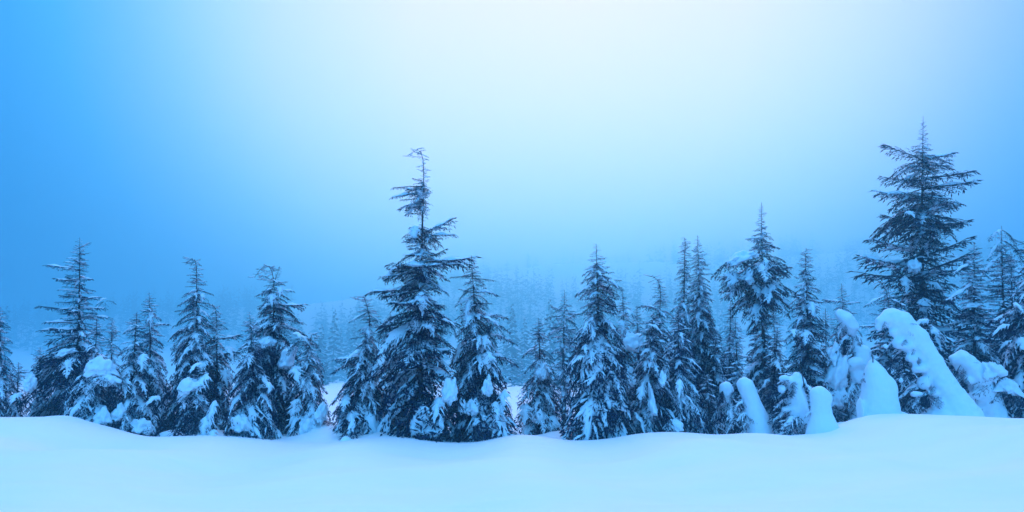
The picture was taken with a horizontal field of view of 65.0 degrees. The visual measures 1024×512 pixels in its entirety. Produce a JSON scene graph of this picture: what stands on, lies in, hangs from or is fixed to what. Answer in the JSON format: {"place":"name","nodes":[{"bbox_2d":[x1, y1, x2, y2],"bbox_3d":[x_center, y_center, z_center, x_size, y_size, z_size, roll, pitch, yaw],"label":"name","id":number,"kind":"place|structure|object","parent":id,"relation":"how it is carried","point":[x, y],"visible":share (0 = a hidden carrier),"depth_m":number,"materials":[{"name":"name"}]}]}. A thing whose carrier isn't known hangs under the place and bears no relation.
{"place":"outdoors","nodes":[
{"label":"outdoors","id":0,"kind":"place"},
{"bbox_2d":[0,250,1023,511],"bbox_3d":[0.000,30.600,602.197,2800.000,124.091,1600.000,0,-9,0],"label":"ground","id":1,"kind":"structure","parent":0,"point":[902,462],"depth_m":14.61,"materials":[{"name":"snow"}]},
{"bbox_2d":[1,313,9,377],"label":"misty spruce","id":2,"kind":"object","parent":1,"relation":"on","point":[5,336],"visible":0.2,"depth_m":422.24,"materials":[{"name":"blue plant"}]},
{"bbox_2d":[1,306,13,380],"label":"misty spruce","id":3,"kind":"object","parent":1,"relation":"on","point":[8,354],"visible":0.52,"depth_m":365.63,"materials":[{"name":"blue plant"}]},
{"bbox_2d":[6,362,29,416],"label":"conifer tree","id":4,"kind":"object","parent":1,"relation":"on","point":[19,376],"visible":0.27,"depth_m":25.22,"materials":[{"name":"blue plant"}]},
{"bbox_2d":[0,307,48,416],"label":"conifer tree","id":5,"kind":"object","parent":1,"relation":"on","point":[30,383],"visible":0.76,"depth_m":23.51,"materials":[{"name":"blue plant"}]},
{"bbox_2d":[24,347,53,416],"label":"conifer tree","id":6,"kind":"object","parent":1,"relation":"on","point":[36,359],"visible":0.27,"depth_m":25.51,"materials":[{"name":"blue plant"}]},
{"bbox_2d":[15,238,118,416],"bbox_3d":[-13.414,4.113,24.666,3.111,9.504,3.184,0,-9,0],"label":"conifer tree","id":7,"kind":"object","parent":1,"relation":"on","point":[64,367],"visible":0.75,"depth_m":24.59,"materials":[{"name":"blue plant"}]},
{"bbox_2d":[57,319,128,427],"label":"conifer tree","id":8,"kind":"object","parent":1,"relation":"on","point":[89,403],"visible":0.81,"depth_m":21.89,"materials":[{"name":"blue plant"}]},
{"bbox_2d":[100,320,124,406],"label":"conifer tree","id":9,"kind":"object","parent":1,"relation":"on","point":[114,331],"visible":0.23,"depth_m":26.84,"materials":[{"name":"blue plant"}]},
{"bbox_2d":[105,313,167,436],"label":"conifer tree","id":10,"kind":"object","parent":1,"relation":"on","point":[134,412],"visible":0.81,"depth_m":22.14,"materials":[{"name":"blue plant"}]},
{"bbox_2d":[130,324,145,363],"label":"misty spruce","id":11,"kind":"object","parent":1,"relation":"on","point":[141,340],"visible":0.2,"depth_m":470.94,"materials":[{"name":"blue plant"}]},
{"bbox_2d":[129,293,171,435],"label":"conifer tree","id":12,"kind":"object","parent":1,"relation":"on","point":[156,375],"visible":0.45,"depth_m":24.68,"materials":[{"name":"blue plant"}]},
{"bbox_2d":[156,430,183,436],"bbox_3d":[-9.320,4.993,21.996,0.999,0.467,0.769,0,-9,0],"label":"snow heap","id":13,"kind":"object","parent":1,"relation":"on","point":[164,433],"visible":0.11,"depth_m":21.85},
{"bbox_2d":[154,257,224,435],"bbox_3d":[-9.219,4.100,23.726,2.593,8.229,2.904,0,-9,0],"label":"conifer tree","id":14,"kind":"object","parent":1,"relation":"on","point":[193,350],"visible":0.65,"depth_m":23.60,"materials":[{"name":"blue plant"}]},
{"bbox_2d":[166,362,220,435],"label":"conifer tree","id":15,"kind":"object","parent":1,"relation":"on","point":[200,421],"visible":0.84,"depth_m":21.00,"materials":[{"name":"blue plant"}]},
{"bbox_2d":[205,320,220,370],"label":"misty spruce","id":16,"kind":"object","parent":1,"relation":"on","point":[209,339],"visible":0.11,"depth_m":444.49,"materials":[{"name":"blue plant"}]},
{"bbox_2d":[204,303,243,429],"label":"conifer tree","id":17,"kind":"object","parent":1,"relation":"on","point":[223,379],"visible":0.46,"depth_m":24.03,"materials":[{"name":"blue plant"}]},
{"bbox_2d":[219,312,285,439],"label":"conifer tree","id":18,"kind":"object","parent":1,"relation":"on","point":[251,416],"visible":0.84,"depth_m":21.36,"materials":[{"name":"blue plant"}]},
{"bbox_2d":[241,264,307,433],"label":"conifer tree","id":19,"kind":"object","parent":1,"relation":"on","point":[278,361],"visible":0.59,"depth_m":23.11,"materials":[{"name":"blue plant"}]},
{"bbox_2d":[287,317,299,379],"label":"misty spruce","id":20,"kind":"object","parent":1,"relation":"on","point":[289,336],"visible":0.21,"depth_m":274.80,"materials":[{"name":"blue plant"}]},
{"bbox_2d":[293,320,304,373],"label":"misty spruce","id":21,"kind":"object","parent":1,"relation":"on","point":[301,327],"visible":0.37,"depth_m":350.45,"materials":[{"name":"blue plant"}]},
{"bbox_2d":[282,332,330,436],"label":"conifer tree","id":22,"kind":"object","parent":1,"relation":"on","point":[311,413],"visible":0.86,"depth_m":21.97,"materials":[{"name":"blue plant"}]},
{"bbox_2d":[312,327,330,382],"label":"misty spruce","id":23,"kind":"object","parent":1,"relation":"on","point":[320,355],"visible":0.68,"depth_m":245.62,"materials":[{"name":"blue plant"}]},
{"bbox_2d":[318,328,328,379],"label":"misty spruce","id":24,"kind":"object","parent":1,"relation":"on","point":[323,351],"visible":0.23,"depth_m":401.47,"materials":[{"name":"blue plant"}]},
{"bbox_2d":[323,362,330,385],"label":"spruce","id":25,"kind":"object","parent":1,"relation":"on","point":[325,383],"visible":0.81,"depth_m":158.15,"materials":[{"name":"blue plant"}]},
{"bbox_2d":[328,324,336,359],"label":"misty spruce","id":26,"kind":"object","parent":1,"relation":"on","point":[332,343],"visible":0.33,"depth_m":484.83,"materials":[{"name":"blue plant"}]},
{"bbox_2d":[324,310,344,382],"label":"misty spruce","id":27,"kind":"object","parent":1,"relation":"on","point":[332,364],"visible":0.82,"depth_m":266.12,"materials":[{"name":"blue plant"}]},
{"bbox_2d":[331,328,346,381],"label":"misty spruce","id":28,"kind":"object","parent":1,"relation":"on","point":[341,352],"visible":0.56,"depth_m":337.85,"materials":[{"name":"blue plant"}]},
{"bbox_2d":[340,325,351,379],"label":"misty spruce","id":29,"kind":"object","parent":1,"relation":"on","point":[345,355],"visible":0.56,"depth_m":335.98,"materials":[{"name":"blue plant"}]},
{"bbox_2d":[340,436,352,440],"bbox_3d":[-4.182,4.929,20.288,0.586,0.749,0.583,0,-9,0],"label":"heap","id":30,"kind":"object","parent":1,"relation":"on","point":[345,438],"visible":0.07,"depth_m":20.25,"materials":[{"name":"white"}]},
{"bbox_2d":[342,308,356,359],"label":"misty spruce","id":31,"kind":"object","parent":1,"relation":"on","point":[350,325],"visible":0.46,"depth_m":470.89,"materials":[{"name":"blue plant"}]},
{"bbox_2d":[344,323,359,382],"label":"misty spruce","id":32,"kind":"object","parent":1,"relation":"on","point":[354,341],"visible":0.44,"depth_m":288.36,"materials":[{"name":"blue plant"}]},
{"bbox_2d":[347,301,363,345],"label":"misty spruce","id":33,"kind":"object","parent":1,"relation":"on","point":[357,329],"visible":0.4,"depth_m":492.06,"materials":[{"name":"blue plant"}]},
{"bbox_2d":[351,319,362,353],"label":"misty spruce","id":34,"kind":"object","parent":1,"relation":"on","point":[358,340],"visible":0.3,"depth_m":426.48,"materials":[{"name":"blue plant"}]},
{"bbox_2d":[328,295,390,440],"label":"conifer tree","id":35,"kind":"object","parent":1,"relation":"on","point":[359,408],"visible":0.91,"depth_m":21.39,"materials":[{"name":"blue plant"}]},
{"bbox_2d":[359,316,369,350],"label":"misty spruce","id":36,"kind":"object","parent":1,"relation":"on","point":[363,325],"visible":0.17,"depth_m":457.07,"materials":[{"name":"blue plant"}]},
{"bbox_2d":[375,314,401,427],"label":"conifer tree","id":37,"kind":"object","parent":1,"relation":"on","point":[379,342],"visible":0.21,"depth_m":24.70,"materials":[{"name":"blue plant"}]},
{"bbox_2d":[362,148,480,442],"bbox_3d":[-2.268,1.741,21.529,2.950,9.559,2.679,-5,-10,28],"label":"conifer tree","id":38,"kind":"object","parent":1,"relation":"on","point":[411,397],"visible":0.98,"depth_m":21.11,"materials":[{"name":"green plant"}]},
{"bbox_2d":[432,311,449,381],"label":"misty spruce","id":39,"kind":"object","parent":1,"relation":"on","point":[446,357],"visible":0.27,"depth_m":355.77,"materials":[{"name":"blue plant"}]},
{"bbox_2d":[444,323,450,349],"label":"misty spruce","id":40,"kind":"object","parent":1,"relation":"on","point":[447,336],"visible":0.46,"depth_m":495.98,"materials":[{"name":"blue plant"}]},
{"bbox_2d":[452,329,462,373],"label":"misty spruce","id":41,"kind":"object","parent":1,"relation":"on","point":[455,349],"visible":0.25,"depth_m":352.33,"materials":[{"name":"blue plant"}]},
{"bbox_2d":[443,255,524,442],"bbox_3d":[-1.006,4.184,21.532,3.000,8.526,3.226,3,-9,-18],"label":"conifer tree","id":42,"kind":"object","parent":1,"relation":"on","point":[482,415],"visible":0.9,"depth_m":21.34,"materials":[{"name":"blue plant"}]},
{"bbox_2d":[498,331,510,380],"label":"misty spruce","id":43,"kind":"object","parent":1,"relation":"on","point":[502,351],"visible":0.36,"depth_m":384.95,"materials":[{"name":"blue plant"}]},
{"bbox_2d":[501,335,509,381],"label":"misty spruce","id":44,"kind":"object","parent":1,"relation":"on","point":[505,374],"visible":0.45,"depth_m":294.98,"materials":[{"name":"blue plant"}]},
{"bbox_2d":[0,229,1023,353],"bbox_3d":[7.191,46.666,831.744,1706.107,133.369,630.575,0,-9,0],"label":"hillside forest","id":45,"kind":"object","parent":1,"relation":"on","point":[229,303],"visible":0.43,"depth_m":609.17,"materials":[{"name":"blue plant"}]},
{"bbox_2d":[507,355,519,386],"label":"spruce","id":46,"kind":"object","parent":1,"relation":"on","point":[513,381],"visible":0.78,"depth_m":166.17,"materials":[{"name":"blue plant"}]},
{"bbox_2d":[503,304,525,383],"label":"misty spruce","id":47,"kind":"object","parent":1,"relation":"on","point":[513,351],"visible":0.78,"depth_m":238.45,"materials":[{"name":"blue plant"}]},
{"bbox_2d":[513,315,520,361],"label":"misty spruce","id":48,"kind":"object","parent":1,"relation":"on","point":[515,328],"visible":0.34,"depth_m":460.29,"materials":[{"name":"blue plant"}]},
{"bbox_2d":[515,341,523,379],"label":"misty spruce","id":49,"kind":"object","parent":1,"relation":"on","point":[519,357],"visible":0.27,"depth_m":259.99,"materials":[{"name":"blue plant"}]},
{"bbox_2d":[514,360,527,385],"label":"spruce","id":50,"kind":"object","parent":1,"relation":"on","point":[523,377],"visible":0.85,"depth_m":156.17,"materials":[{"name":"blue plant"}]},
{"bbox_2d":[515,318,533,381],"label":"misty spruce","id":51,"kind":"object","parent":1,"relation":"on","point":[529,373],"visible":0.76,"depth_m":253.25,"materials":[{"name":"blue plant"}]},
{"bbox_2d":[520,325,529,373],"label":"misty spruce","id":52,"kind":"object","parent":1,"relation":"on","point":[523,352],"visible":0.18,"depth_m":380.12,"materials":[{"name":"blue plant"}]},
{"bbox_2d":[526,326,537,377],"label":"misty spruce","id":53,"kind":"object","parent":1,"relation":"on","point":[531,346],"visible":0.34,"depth_m":281.09,"materials":[{"name":"blue plant"}]},
{"bbox_2d":[514,318,565,434],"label":"conifer tree","id":54,"kind":"object","parent":1,"relation":"on","point":[537,416],"visible":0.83,"depth_m":22.35,"materials":[{"name":"green plant"}]},
{"bbox_2d":[541,300,558,383],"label":"misty spruce","id":55,"kind":"object","parent":1,"relation":"on","point":[552,345],"visible":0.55,"depth_m":230.86,"materials":[{"name":"blue plant"}]},
{"bbox_2d":[549,310,560,351],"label":"misty spruce","id":56,"kind":"object","parent":1,"relation":"on","point":[555,332],"visible":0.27,"depth_m":484.22,"materials":[{"name":"blue plant"}]},
{"bbox_2d":[553,342,565,387],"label":"spruce","id":57,"kind":"object","parent":1,"relation":"on","point":[560,359],"visible":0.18,"depth_m":144.62,"materials":[{"name":"green plant"}]},
{"bbox_2d":[544,291,581,424],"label":"conifer tree","id":58,"kind":"object","parent":1,"relation":"on","point":[564,381],"visible":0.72,"depth_m":36.66,"materials":[{"name":"green plant"}]},
{"bbox_2d":[555,313,570,359],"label":"misty spruce","id":59,"kind":"object","parent":1,"relation":"on","point":[561,338],"visible":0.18,"depth_m":461.91,"materials":[{"name":"blue plant"}]},
{"bbox_2d":[575,318,582,379],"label":"misty spruce","id":60,"kind":"object","parent":1,"relation":"on","point":[578,325],"visible":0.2,"depth_m":400.30,"materials":[{"name":"blue plant"}]},
{"bbox_2d":[554,244,636,439],"bbox_3d":[2.260,3.947,21.359,2.418,8.695,2.771,-5,-10,30],"label":"conifer tree","id":61,"kind":"object","parent":1,"relation":"on","point":[599,407],"visible":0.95,"depth_m":21.14,"materials":[{"name":"green plant"}]},
{"bbox_2d":[607,313,620,347],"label":"misty spruce","id":62,"kind":"object","parent":1,"relation":"on","point":[610,319],"visible":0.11,"depth_m":350.95,"materials":[{"name":"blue plant"}]},
{"bbox_2d":[616,304,620,342],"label":"misty spruce","id":63,"kind":"object","parent":1,"relation":"on","point":[618,319],"visible":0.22,"depth_m":472.94,"materials":[{"name":"blue plant"}]},
{"bbox_2d":[612,290,645,415],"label":"conifer tree","id":64,"kind":"object","parent":1,"relation":"on","point":[632,341],"visible":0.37,"depth_m":25.56,"materials":[{"name":"green plant"}]},
{"bbox_2d":[630,309,640,354],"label":"misty spruce","id":65,"kind":"object","parent":1,"relation":"on","point":[634,327],"visible":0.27,"depth_m":476.55,"materials":[{"name":"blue plant"}]},
{"bbox_2d":[627,306,644,377],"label":"conifer tree","id":66,"kind":"object","parent":1,"relation":"on","point":[637,329],"visible":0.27,"depth_m":27.39,"materials":[{"name":"green plant"}]},
{"bbox_2d":[637,310,645,348],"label":"misty spruce","id":67,"kind":"object","parent":1,"relation":"on","point":[641,326],"visible":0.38,"depth_m":489.17,"materials":[{"name":"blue plant"}]},
{"bbox_2d":[630,275,674,415],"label":"conifer tree","id":68,"kind":"object","parent":1,"relation":"on","point":[661,327],"visible":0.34,"depth_m":24.45,"materials":[{"name":"green plant"}]},
{"bbox_2d":[627,311,686,433],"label":"conifer tree","id":69,"kind":"object","parent":1,"relation":"on","point":[652,409],"visible":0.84,"depth_m":21.59,"materials":[{"name":"green plant"}]},
{"bbox_2d":[669,238,700,426],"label":"conifer tree","id":70,"kind":"object","parent":1,"relation":"on","point":[683,309],"visible":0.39,"depth_m":27.04,"materials":[{"name":"green plant"}]},
{"bbox_2d":[656,306,716,433],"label":"conifer tree","id":71,"kind":"object","parent":1,"relation":"on","point":[694,413],"visible":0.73,"depth_m":22.24,"materials":[{"name":"green plant"}]},
{"bbox_2d":[685,235,734,413],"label":"conifer tree","id":72,"kind":"object","parent":1,"relation":"on","point":[703,331],"visible":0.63,"depth_m":27.28,"materials":[{"name":"green plant"}]},
{"bbox_2d":[694,374,728,433],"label":"conifer tree","id":73,"kind":"object","parent":1,"relation":"on","point":[720,427],"visible":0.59,"depth_m":22.74,"materials":[{"name":"green plant"}]},
{"bbox_2d":[700,333,727,428],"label":"conifer tree","id":74,"kind":"object","parent":1,"relation":"on","point":[719,379],"visible":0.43,"depth_m":26.60,"materials":[{"name":"green plant"}]},
{"bbox_2d":[717,310,727,355],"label":"misty spruce","id":75,"kind":"object","parent":1,"relation":"on","point":[722,336],"visible":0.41,"depth_m":332.63,"materials":[{"name":"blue plant"}]},
{"bbox_2d":[706,381,746,432],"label":"snow wrapped tree","id":76,"kind":"object","parent":1,"relation":"on","point":[725,399],"visible":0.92,"depth_m":22.11,"materials":[{"name":"snow"}]},
{"bbox_2d":[722,318,730,349],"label":"misty spruce","id":77,"kind":"object","parent":1,"relation":"on","point":[727,332],"visible":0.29,"depth_m":477.21,"materials":[{"name":"blue plant"}]},
{"bbox_2d":[719,301,743,387],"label":"conifer tree","id":78,"kind":"object","parent":1,"relation":"on","point":[727,349],"visible":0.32,"depth_m":30.79,"materials":[{"name":"green plant"}]},
{"bbox_2d":[713,321,752,433],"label":"conifer tree","id":79,"kind":"object","parent":1,"relation":"on","point":[737,373],"visible":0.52,"depth_m":25.70,"materials":[{"name":"green plant"}]},
{"bbox_2d":[730,377,773,433],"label":"snow wrapped tree","id":80,"kind":"object","parent":1,"relation":"on","point":[754,412],"visible":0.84,"depth_m":21.35,"materials":[{"name":"snow"}]},
{"bbox_2d":[711,202,794,408],"bbox_3d":[9.217,2.972,29.816,3.243,10.181,3.284,-3,-9,20],"label":"conifer tree","id":81,"kind":"object","parent":1,"relation":"on","point":[763,297],"visible":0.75,"depth_m":29.52,"materials":[{"name":"green plant"}]},
{"bbox_2d":[740,323,767,377],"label":"conifer tree","id":82,"kind":"object","parent":1,"relation":"on","point":[755,335],"visible":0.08,"depth_m":31.27,"materials":[{"name":"green plant"}]},
{"bbox_2d":[757,328,791,434],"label":"conifer tree","id":83,"kind":"object","parent":1,"relation":"on","point":[775,364],"visible":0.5,"depth_m":25.07,"materials":[{"name":"green plant"}]},
{"bbox_2d":[762,306,786,410],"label":"conifer tree","id":84,"kind":"object","parent":1,"relation":"on","point":[771,323],"visible":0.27,"depth_m":28.90,"materials":[{"name":"green plant"}]},
{"bbox_2d":[764,362,811,434],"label":"snow wrapped tree","id":85,"kind":"object","parent":1,"relation":"on","point":[795,411],"visible":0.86,"depth_m":21.07,"materials":[{"name":"snow"}]},
{"bbox_2d":[783,302,797,355],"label":"misty spruce","id":86,"kind":"object","parent":1,"relation":"on","point":[788,348],"visible":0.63,"depth_m":474.27,"materials":[{"name":"blue plant"}]},
{"bbox_2d":[774,248,855,434],"bbox_3d":[8.942,4.437,24.651,2.847,9.455,2.818,0,-9,0],"label":"conifer tree","id":87,"kind":"object","parent":1,"relation":"on","point":[832,379],"visible":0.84,"depth_m":24.47,"materials":[{"name":"green plant"}]},
{"bbox_2d":[804,386,838,433],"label":"snow wrapped tree","id":88,"kind":"object","parent":1,"relation":"on","point":[822,419],"visible":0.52,"depth_m":20.14,"materials":[{"name":"snow"}]},
{"bbox_2d":[816,308,841,422],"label":"conifer tree","id":89,"kind":"object","parent":1,"relation":"on","point":[826,325],"visible":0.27,"depth_m":28.85,"materials":[{"name":"green plant"}]},
{"bbox_2d":[824,317,836,347],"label":"misty spruce","id":90,"kind":"object","parent":1,"relation":"on","point":[831,333],"visible":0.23,"depth_m":351.06,"materials":[{"name":"blue plant"}]},
{"bbox_2d":[822,283,859,420],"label":"conifer tree","id":91,"kind":"object","parent":1,"relation":"on","point":[841,306],"visible":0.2,"depth_m":29.96,"materials":[{"name":"green plant"}]},
{"bbox_2d":[836,335,862,421],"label":"conifer tree","id":92,"kind":"object","parent":1,"relation":"on","point":[841,417],"visible":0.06,"depth_m":25.96,"materials":[{"name":"green plant"}]},
{"bbox_2d":[835,309,871,420],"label":"snow wrapped tree","id":93,"kind":"object","parent":1,"relation":"on","point":[861,358],"visible":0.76,"depth_m":24.07,"materials":[{"name":"snow"}]},
{"bbox_2d":[856,352,906,417],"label":"snow wrapped tree","id":94,"kind":"object","parent":1,"relation":"on","point":[879,391],"visible":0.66,"depth_m":21.18,"materials":[{"name":"snow"}]},
{"bbox_2d":[859,274,907,380],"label":"conifer tree","id":95,"kind":"object","parent":1,"relation":"on","point":[888,356],"visible":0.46,"depth_m":27.89,"materials":[{"name":"green plant"}]},
{"bbox_2d":[886,346,928,413],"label":"conifer tree","id":96,"kind":"object","parent":1,"relation":"on","point":[905,386],"visible":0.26,"depth_m":24.14,"materials":[{"name":"green plant"}]},
{"bbox_2d":[846,117,981,379],"bbox_3d":[16.774,1.887,33.104,4.727,15.905,4.638,8,-12,-44],"label":"conifer tree","id":97,"kind":"object","parent":1,"relation":"on","point":[921,219],"visible":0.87,"depth_m":33.16,"materials":[{"name":"green plant"}]},
{"bbox_2d":[875,308,984,416],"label":"snow wrapped tree","id":98,"kind":"object","parent":1,"relation":"on","point":[946,393],"visible":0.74,"depth_m":22.15,"materials":[{"name":"snow"}]},
{"bbox_2d":[908,318,953,408],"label":"conifer tree","id":99,"kind":"object","parent":1,"relation":"on","point":[934,331],"visible":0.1,"depth_m":26.68,"materials":[{"name":"white plant"}]},
{"bbox_2d":[949,335,961,374],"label":"conifer tree","id":100,"kind":"object","parent":1,"relation":"on","point":[958,338],"visible":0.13,"depth_m":28.86,"materials":[{"name":"green plant"}]},
{"bbox_2d":[940,243,1009,392],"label":"conifer tree","id":101,"kind":"object","parent":1,"relation":"on","point":[973,317],"visible":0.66,"depth_m":27.81,"materials":[{"name":"green plant"}]},
{"bbox_2d":[948,350,1010,417],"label":"snow wrapped tree","id":102,"kind":"object","parent":1,"relation":"on","point":[967,366],"visible":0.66,"depth_m":23.62,"materials":[{"name":"snow"}]},
{"bbox_2d":[973,238,1023,417],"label":"conifer tree","id":103,"kind":"object","parent":1,"relation":"on","point":[1010,388],"visible":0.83,"depth_m":23.93,"materials":[{"name":"green plant"}]},
{"bbox_2d":[980,226,1023,363],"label":"conifer tree","id":104,"kind":"object","parent":1,"relation":"on","point":[1000,290],"visible":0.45,"depth_m":30.15,"materials":[{"name":"green plant"}]},
{"bbox_2d":[1000,252,1020,369],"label":"conifer tree","id":105,"kind":"object","parent":1,"relation":"on","point":[1011,294],"visible":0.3,"depth_m":28.59,"materials":[{"name":"green plant"}]},
{"bbox_2d":[0,0,1023,319],"label":"sky","id":106,"kind":"structure","parent":0,"point":[237,137],"materials":[{"name":"blue"}]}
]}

